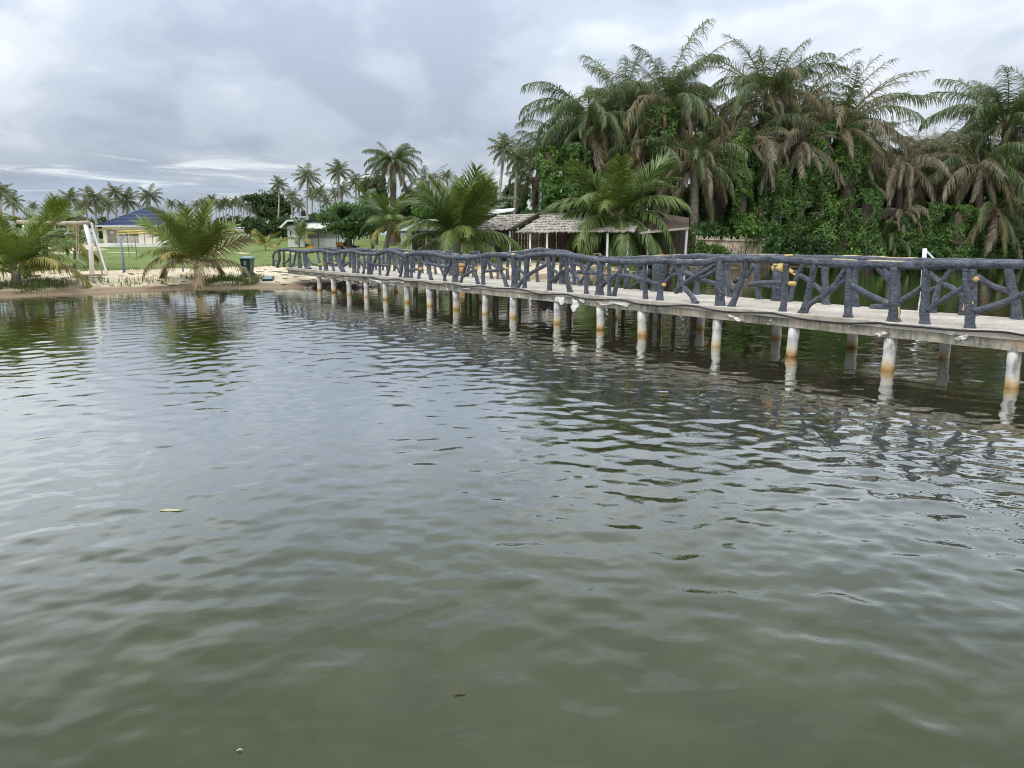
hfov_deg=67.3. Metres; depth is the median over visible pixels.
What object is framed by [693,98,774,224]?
oil palm
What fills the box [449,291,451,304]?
timber stake
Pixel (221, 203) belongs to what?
coconut palm
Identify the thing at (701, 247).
shrub
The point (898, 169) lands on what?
oil palm
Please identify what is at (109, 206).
coconut palm
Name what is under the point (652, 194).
vine draped tree
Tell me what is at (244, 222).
scrub tree
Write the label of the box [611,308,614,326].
timber stake
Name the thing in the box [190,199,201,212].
coconut palm
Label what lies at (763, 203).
vine draped tree
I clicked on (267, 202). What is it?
broadleaf tree
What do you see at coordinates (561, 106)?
oil palm
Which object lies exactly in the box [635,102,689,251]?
vine draped tree
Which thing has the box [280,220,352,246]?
white house
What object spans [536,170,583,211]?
mango tree
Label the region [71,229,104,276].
plank swing
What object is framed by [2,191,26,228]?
coconut palm
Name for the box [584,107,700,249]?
oil palm
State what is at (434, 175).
oil palm
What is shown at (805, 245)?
shrub
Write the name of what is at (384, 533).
water
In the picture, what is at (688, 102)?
oil palm
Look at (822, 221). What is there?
vine draped tree
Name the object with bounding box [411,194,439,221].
broadleaf tree
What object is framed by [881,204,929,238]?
oil palm
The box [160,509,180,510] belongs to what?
floating leaf
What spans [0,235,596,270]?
lawn
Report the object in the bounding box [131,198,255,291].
coconut palm
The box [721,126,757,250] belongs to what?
vine draped tree
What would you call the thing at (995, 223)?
oil palm
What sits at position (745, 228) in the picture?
shrub
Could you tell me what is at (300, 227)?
coconut palm
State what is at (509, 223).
thatched hut
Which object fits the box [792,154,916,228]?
oil palm
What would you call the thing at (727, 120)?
oil palm
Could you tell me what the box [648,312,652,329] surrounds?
timber stake
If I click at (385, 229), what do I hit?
scrub tree
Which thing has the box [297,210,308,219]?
water tank
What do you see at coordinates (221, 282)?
driftwood bits
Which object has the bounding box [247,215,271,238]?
scrub tree
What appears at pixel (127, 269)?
lawn fringe grass
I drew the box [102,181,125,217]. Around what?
coconut palm
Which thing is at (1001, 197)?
vine draped tree
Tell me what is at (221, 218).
scrub tree
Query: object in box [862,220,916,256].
oil palm
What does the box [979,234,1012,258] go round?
shrub
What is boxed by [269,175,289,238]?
coconut palm
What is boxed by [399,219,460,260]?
zinc hut
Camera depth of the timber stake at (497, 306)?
24.89 m
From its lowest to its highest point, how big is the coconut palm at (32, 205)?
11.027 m
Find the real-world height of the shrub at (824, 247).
2.795 m
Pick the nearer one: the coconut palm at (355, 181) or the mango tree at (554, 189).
the mango tree at (554, 189)
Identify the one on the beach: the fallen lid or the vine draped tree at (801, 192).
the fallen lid
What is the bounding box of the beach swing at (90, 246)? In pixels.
[16,220,107,274]
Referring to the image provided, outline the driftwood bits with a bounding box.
[0,263,557,289]
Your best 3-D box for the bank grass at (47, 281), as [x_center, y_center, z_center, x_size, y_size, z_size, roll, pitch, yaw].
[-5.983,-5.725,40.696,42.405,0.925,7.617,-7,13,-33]
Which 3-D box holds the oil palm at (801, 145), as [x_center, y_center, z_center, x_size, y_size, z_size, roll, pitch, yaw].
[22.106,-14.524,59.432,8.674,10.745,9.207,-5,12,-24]
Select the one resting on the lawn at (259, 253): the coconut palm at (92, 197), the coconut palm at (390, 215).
the coconut palm at (390, 215)
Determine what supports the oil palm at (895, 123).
on the forest floor
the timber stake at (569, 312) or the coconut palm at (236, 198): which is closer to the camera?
the timber stake at (569, 312)
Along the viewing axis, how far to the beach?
35.90 m
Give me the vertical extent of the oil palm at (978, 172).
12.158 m
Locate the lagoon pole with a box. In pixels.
[920,248,933,293]
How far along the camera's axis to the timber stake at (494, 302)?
25.11 m
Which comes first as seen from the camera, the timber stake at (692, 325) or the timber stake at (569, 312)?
the timber stake at (692, 325)
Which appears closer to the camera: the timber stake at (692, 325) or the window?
the timber stake at (692, 325)
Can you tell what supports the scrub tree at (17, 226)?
on the lawn at (259, 253)
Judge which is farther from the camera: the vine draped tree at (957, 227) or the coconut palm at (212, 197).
the coconut palm at (212, 197)
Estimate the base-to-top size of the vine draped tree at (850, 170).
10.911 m
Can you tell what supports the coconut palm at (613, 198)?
on the beach
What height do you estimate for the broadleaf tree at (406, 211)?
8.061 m
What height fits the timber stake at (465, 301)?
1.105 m
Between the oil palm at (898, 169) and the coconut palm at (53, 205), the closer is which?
the coconut palm at (53, 205)
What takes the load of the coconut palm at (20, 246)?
on the beach
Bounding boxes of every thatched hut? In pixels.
[474,212,540,261]
[501,212,641,265]
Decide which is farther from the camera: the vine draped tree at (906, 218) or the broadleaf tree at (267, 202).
the broadleaf tree at (267, 202)
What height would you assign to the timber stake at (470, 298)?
1.103 m
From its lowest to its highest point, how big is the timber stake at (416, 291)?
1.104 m
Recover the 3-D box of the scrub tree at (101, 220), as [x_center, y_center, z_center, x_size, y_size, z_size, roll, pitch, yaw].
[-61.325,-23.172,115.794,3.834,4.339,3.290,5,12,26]
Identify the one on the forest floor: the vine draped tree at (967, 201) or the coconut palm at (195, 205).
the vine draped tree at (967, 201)
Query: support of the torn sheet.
hanging from the footbridge
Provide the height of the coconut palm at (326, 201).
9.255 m
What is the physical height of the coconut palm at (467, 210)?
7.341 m
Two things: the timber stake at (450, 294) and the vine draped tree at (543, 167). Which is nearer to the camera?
the timber stake at (450, 294)
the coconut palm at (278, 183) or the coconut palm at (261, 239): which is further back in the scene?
the coconut palm at (278, 183)
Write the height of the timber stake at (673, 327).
1.102 m
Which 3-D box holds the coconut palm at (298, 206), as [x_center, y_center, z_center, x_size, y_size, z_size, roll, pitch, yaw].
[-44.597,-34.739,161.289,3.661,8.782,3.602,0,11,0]
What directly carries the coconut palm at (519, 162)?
on the lawn at (259, 253)
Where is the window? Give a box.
[118,230,137,235]
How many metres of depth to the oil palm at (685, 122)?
61.40 m
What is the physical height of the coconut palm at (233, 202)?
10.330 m
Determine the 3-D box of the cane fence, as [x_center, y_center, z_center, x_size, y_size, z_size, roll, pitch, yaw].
[16.247,-9.646,56.260,6.321,2.614,0.287,-2,11,-10]
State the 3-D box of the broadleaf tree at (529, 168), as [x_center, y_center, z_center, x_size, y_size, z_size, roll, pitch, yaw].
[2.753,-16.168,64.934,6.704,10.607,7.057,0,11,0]
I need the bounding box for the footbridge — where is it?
[272,247,1023,387]
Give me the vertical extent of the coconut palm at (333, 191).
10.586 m
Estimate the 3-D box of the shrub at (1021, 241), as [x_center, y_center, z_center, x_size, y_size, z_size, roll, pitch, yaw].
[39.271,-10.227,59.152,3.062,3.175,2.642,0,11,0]
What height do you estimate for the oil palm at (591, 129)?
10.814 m
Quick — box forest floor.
[556,235,810,268]
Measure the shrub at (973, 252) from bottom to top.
2.418 m
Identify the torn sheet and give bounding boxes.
[537,300,552,310]
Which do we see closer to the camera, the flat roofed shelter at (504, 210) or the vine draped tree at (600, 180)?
the flat roofed shelter at (504, 210)
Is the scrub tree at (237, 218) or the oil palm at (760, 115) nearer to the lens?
the oil palm at (760, 115)
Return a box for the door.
[109,230,116,242]
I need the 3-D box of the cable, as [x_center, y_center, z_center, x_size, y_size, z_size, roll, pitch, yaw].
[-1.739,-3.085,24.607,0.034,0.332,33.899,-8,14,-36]
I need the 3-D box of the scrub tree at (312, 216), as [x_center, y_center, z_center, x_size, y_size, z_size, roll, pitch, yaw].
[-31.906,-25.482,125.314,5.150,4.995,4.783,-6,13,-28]
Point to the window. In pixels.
(118, 230)
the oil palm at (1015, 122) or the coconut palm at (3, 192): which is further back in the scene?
the coconut palm at (3, 192)
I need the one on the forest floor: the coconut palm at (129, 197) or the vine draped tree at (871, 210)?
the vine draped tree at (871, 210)
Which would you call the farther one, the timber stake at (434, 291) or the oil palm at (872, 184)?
the oil palm at (872, 184)
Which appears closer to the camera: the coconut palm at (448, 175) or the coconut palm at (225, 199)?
the coconut palm at (448, 175)
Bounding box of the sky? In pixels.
[0,0,1023,234]
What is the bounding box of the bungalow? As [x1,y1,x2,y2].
[95,206,177,246]
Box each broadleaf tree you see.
[243,193,261,215]
[250,190,295,237]
[358,173,389,244]
[398,187,416,224]
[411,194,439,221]
[501,181,531,229]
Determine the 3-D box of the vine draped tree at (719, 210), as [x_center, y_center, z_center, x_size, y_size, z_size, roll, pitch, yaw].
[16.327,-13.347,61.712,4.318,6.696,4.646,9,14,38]
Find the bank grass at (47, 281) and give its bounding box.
[0,264,649,295]
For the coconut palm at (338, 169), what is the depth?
115.72 m
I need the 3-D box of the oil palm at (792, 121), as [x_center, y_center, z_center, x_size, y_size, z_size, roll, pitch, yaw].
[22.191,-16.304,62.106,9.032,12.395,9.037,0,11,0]
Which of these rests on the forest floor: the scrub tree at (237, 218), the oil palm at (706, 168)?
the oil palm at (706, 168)
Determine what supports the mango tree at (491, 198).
on the lawn at (259, 253)
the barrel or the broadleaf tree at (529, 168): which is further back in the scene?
the broadleaf tree at (529, 168)
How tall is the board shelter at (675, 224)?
4.946 m
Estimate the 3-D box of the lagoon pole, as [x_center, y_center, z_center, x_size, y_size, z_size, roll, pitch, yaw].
[16.893,-4.184,31.377,0.533,2.653,0.160,0,11,0]
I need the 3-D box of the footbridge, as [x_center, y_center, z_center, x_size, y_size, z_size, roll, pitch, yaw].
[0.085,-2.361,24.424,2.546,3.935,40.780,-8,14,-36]
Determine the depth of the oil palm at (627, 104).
59.88 m
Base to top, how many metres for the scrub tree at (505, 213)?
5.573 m
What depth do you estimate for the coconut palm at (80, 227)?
43.05 m
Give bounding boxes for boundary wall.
[73,228,98,242]
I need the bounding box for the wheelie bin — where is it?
[239,256,254,276]
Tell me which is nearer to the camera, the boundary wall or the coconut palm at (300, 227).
the coconut palm at (300, 227)
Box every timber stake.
[415,287,417,299]
[433,289,435,301]
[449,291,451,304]
[464,293,466,305]
[468,293,471,305]
[476,294,478,306]
[492,295,495,308]
[496,296,498,309]
[518,298,520,311]
[567,304,571,318]
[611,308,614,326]
[621,309,624,321]
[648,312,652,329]
[657,313,661,330]
[671,315,675,331]
[689,316,694,333]
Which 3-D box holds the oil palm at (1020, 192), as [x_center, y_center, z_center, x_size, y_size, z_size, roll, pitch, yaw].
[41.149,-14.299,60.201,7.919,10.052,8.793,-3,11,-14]
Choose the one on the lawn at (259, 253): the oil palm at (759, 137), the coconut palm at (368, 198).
the coconut palm at (368, 198)
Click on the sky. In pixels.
(193, 100)
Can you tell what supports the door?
in the bungalow
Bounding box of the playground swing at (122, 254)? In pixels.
[118,230,183,272]
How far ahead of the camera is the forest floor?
58.30 m
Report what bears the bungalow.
on the lawn at (259, 253)
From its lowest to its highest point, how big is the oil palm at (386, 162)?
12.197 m
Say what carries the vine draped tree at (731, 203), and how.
on the forest floor
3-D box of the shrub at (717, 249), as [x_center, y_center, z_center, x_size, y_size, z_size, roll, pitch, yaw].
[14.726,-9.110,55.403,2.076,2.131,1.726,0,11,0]
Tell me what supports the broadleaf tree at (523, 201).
on the lawn at (259, 253)
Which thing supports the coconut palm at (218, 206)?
on the lawn at (259, 253)
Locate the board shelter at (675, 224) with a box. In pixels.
[636,211,688,270]
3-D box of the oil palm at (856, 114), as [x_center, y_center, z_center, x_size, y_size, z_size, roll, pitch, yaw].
[25.422,-17.261,59.828,12.999,15.655,11.447,-5,12,-22]
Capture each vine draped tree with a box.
[527,145,565,248]
[559,141,596,250]
[593,158,607,252]
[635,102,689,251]
[636,159,670,213]
[688,175,735,247]
[699,162,756,216]
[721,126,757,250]
[748,138,773,227]
[781,157,814,265]
[783,152,810,228]
[789,120,862,254]
[819,122,873,254]
[840,187,889,256]
[885,213,919,256]
[892,201,954,257]
[932,204,989,257]
[938,179,973,233]
[973,163,1023,256]
[986,154,1016,185]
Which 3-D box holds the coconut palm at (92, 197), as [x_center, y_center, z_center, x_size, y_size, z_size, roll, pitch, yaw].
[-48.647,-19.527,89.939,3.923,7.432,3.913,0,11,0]
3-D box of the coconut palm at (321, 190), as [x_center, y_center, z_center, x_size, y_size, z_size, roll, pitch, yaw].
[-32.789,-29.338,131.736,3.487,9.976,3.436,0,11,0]
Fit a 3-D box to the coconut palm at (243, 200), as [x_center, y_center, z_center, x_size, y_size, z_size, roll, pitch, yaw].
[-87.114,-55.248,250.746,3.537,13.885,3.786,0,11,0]
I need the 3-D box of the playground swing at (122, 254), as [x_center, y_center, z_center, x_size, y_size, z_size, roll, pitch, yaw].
[-18.214,-6.687,38.745,3.102,2.217,1.964,-3,11,-16]
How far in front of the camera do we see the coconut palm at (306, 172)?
121.01 m
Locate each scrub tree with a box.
[15,215,30,236]
[69,215,94,231]
[92,215,106,238]
[213,216,227,223]
[227,213,243,228]
[239,215,255,233]
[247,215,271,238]
[268,215,289,240]
[304,212,320,219]
[367,219,387,241]
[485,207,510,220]
[518,206,540,244]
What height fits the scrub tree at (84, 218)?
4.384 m
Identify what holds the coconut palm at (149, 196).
on the lawn at (259, 253)
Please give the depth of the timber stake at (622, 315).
21.41 m
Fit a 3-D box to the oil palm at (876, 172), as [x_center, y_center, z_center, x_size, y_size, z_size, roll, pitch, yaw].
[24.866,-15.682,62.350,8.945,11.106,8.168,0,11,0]
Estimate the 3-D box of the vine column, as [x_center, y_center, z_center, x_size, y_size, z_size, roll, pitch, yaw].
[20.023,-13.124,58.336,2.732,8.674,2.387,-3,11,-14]
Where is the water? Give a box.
[0,267,1023,767]
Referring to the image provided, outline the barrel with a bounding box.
[459,263,466,275]
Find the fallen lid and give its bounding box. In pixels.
[262,276,274,280]
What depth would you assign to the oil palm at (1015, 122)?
58.81 m
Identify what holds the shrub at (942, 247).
on the beach
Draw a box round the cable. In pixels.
[272,271,1023,335]
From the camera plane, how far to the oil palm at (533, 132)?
65.51 m
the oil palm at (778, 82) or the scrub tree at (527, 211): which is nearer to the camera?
the oil palm at (778, 82)
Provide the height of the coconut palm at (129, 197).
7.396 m
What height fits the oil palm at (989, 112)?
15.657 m
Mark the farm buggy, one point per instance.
(342, 245)
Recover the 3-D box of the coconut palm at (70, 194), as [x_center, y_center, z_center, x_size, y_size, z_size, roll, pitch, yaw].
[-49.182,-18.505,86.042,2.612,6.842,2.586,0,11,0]
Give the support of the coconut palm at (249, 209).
on the lawn at (259, 253)
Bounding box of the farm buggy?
[336,232,359,248]
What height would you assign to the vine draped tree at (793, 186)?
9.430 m
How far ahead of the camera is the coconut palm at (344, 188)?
125.96 m
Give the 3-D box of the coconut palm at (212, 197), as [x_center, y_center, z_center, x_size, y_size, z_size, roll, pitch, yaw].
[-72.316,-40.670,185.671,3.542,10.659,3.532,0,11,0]
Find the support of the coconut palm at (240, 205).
on the lawn at (259, 253)
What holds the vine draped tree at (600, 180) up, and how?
on the lawn at (259, 253)
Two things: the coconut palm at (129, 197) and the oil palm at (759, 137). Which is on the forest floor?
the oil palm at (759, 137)
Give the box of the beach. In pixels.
[0,243,820,297]
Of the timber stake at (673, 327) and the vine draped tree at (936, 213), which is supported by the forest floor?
the vine draped tree at (936, 213)
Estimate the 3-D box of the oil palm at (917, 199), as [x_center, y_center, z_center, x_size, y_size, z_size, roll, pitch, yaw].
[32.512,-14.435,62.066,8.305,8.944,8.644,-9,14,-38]
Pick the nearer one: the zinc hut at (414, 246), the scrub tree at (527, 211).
the zinc hut at (414, 246)
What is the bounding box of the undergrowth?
[664,214,1019,257]
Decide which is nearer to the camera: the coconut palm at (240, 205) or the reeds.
the reeds
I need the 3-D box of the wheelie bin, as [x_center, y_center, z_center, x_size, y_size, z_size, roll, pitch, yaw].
[-12.925,-5.741,37.632,0.559,1.017,0.795,0,11,0]
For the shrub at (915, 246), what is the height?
3.358 m
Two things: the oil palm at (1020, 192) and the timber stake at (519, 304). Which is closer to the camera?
the timber stake at (519, 304)
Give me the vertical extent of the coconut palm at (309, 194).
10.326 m
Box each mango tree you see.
[313,198,384,248]
[476,182,497,223]
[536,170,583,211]
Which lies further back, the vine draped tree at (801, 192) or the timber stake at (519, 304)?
the vine draped tree at (801, 192)
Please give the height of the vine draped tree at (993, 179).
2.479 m
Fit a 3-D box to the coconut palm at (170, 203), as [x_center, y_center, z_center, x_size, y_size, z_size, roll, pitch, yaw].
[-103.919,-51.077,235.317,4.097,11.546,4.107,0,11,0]
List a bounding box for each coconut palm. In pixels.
[0,181,16,219]
[0,192,93,268]
[0,211,92,288]
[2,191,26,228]
[27,200,38,211]
[40,218,113,266]
[57,187,82,232]
[73,194,94,244]
[77,185,111,245]
[96,195,120,219]
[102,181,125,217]
[111,187,141,213]
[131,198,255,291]
[136,183,164,207]
[164,199,176,213]
[174,200,187,210]
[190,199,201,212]
[204,193,218,224]
[214,202,225,219]
[217,198,227,225]
[220,196,230,221]
[229,196,240,215]
[229,198,236,228]
[236,201,246,219]
[239,193,247,217]
[244,204,253,217]
[244,229,281,250]
[266,188,282,211]
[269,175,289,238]
[277,217,317,246]
[283,187,300,217]
[291,163,322,216]
[294,197,305,215]
[303,185,320,213]
[310,183,328,211]
[319,195,333,209]
[325,159,352,202]
[328,184,344,201]
[332,180,351,200]
[346,171,363,240]
[351,183,391,248]
[356,192,419,248]
[391,161,522,265]
[440,168,452,192]
[486,132,522,214]
[505,147,528,213]
[541,150,691,270]
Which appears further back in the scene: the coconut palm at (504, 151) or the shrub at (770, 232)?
the coconut palm at (504, 151)
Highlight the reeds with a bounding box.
[729,247,1015,265]
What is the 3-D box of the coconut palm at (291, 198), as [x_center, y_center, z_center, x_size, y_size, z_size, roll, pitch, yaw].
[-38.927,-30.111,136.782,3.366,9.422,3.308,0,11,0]
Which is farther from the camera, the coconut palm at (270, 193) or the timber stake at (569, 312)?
the coconut palm at (270, 193)
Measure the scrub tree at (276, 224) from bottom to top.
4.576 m
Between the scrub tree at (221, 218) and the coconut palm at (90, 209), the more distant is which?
the scrub tree at (221, 218)
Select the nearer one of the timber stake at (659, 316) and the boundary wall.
the timber stake at (659, 316)
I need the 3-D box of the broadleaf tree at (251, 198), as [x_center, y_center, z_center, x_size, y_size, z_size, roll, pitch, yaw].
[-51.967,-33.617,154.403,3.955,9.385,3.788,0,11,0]
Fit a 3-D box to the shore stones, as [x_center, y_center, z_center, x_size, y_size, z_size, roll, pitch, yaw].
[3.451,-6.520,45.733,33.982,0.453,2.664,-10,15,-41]
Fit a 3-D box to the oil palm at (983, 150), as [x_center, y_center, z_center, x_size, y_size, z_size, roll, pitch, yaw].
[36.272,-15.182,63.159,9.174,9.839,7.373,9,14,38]
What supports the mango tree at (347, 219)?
on the lawn at (259, 253)
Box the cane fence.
[695,235,766,267]
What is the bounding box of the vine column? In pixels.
[760,152,795,264]
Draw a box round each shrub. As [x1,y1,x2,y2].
[694,239,709,253]
[708,243,731,253]
[731,212,766,253]
[759,220,783,268]
[779,225,816,254]
[807,234,840,254]
[888,228,924,257]
[919,237,952,257]
[949,243,978,257]
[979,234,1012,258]
[1000,230,1023,259]
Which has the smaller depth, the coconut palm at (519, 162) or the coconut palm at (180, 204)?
the coconut palm at (519, 162)
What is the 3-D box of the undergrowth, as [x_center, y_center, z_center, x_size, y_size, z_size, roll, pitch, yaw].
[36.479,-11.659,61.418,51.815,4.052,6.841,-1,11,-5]
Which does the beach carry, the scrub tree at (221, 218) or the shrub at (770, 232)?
the shrub at (770, 232)
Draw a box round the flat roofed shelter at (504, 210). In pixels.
[488,208,514,215]
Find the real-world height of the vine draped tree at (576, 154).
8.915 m
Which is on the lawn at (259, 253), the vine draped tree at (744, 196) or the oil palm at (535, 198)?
the oil palm at (535, 198)
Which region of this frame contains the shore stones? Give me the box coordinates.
[304,264,730,288]
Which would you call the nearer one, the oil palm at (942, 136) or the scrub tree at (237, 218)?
the oil palm at (942, 136)
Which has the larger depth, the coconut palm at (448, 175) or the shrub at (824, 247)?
the coconut palm at (448, 175)
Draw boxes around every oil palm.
[362,141,422,245]
[401,163,452,200]
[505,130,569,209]
[505,164,562,220]
[512,110,608,209]
[518,80,657,208]
[556,118,644,211]
[566,52,664,133]
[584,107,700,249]
[590,75,716,206]
[592,18,737,161]
[631,115,755,253]
[635,111,736,236]
[680,92,761,180]
[693,33,850,220]
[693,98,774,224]
[700,100,810,224]
[734,48,865,158]
[736,96,844,215]
[754,117,848,195]
[760,52,946,234]
[789,132,894,185]
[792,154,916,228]
[833,93,919,204]
[839,133,970,212]
[857,151,974,221]
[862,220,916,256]
[881,109,1000,207]
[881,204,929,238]
[896,116,1023,256]
[904,132,1022,232]
[918,65,1023,194]
[948,197,1023,259]
[963,138,1023,214]
[969,65,1023,147]
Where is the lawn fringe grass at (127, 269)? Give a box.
[36,258,544,274]
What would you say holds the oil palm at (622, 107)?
on the lawn at (259, 253)
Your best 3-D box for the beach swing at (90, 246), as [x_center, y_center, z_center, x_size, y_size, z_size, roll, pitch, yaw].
[-21.073,-6.314,36.150,3.893,2.733,0.459,0,11,0]
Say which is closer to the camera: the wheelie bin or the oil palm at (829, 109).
the wheelie bin
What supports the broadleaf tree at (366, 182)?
on the lawn at (259, 253)
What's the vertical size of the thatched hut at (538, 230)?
3.480 m

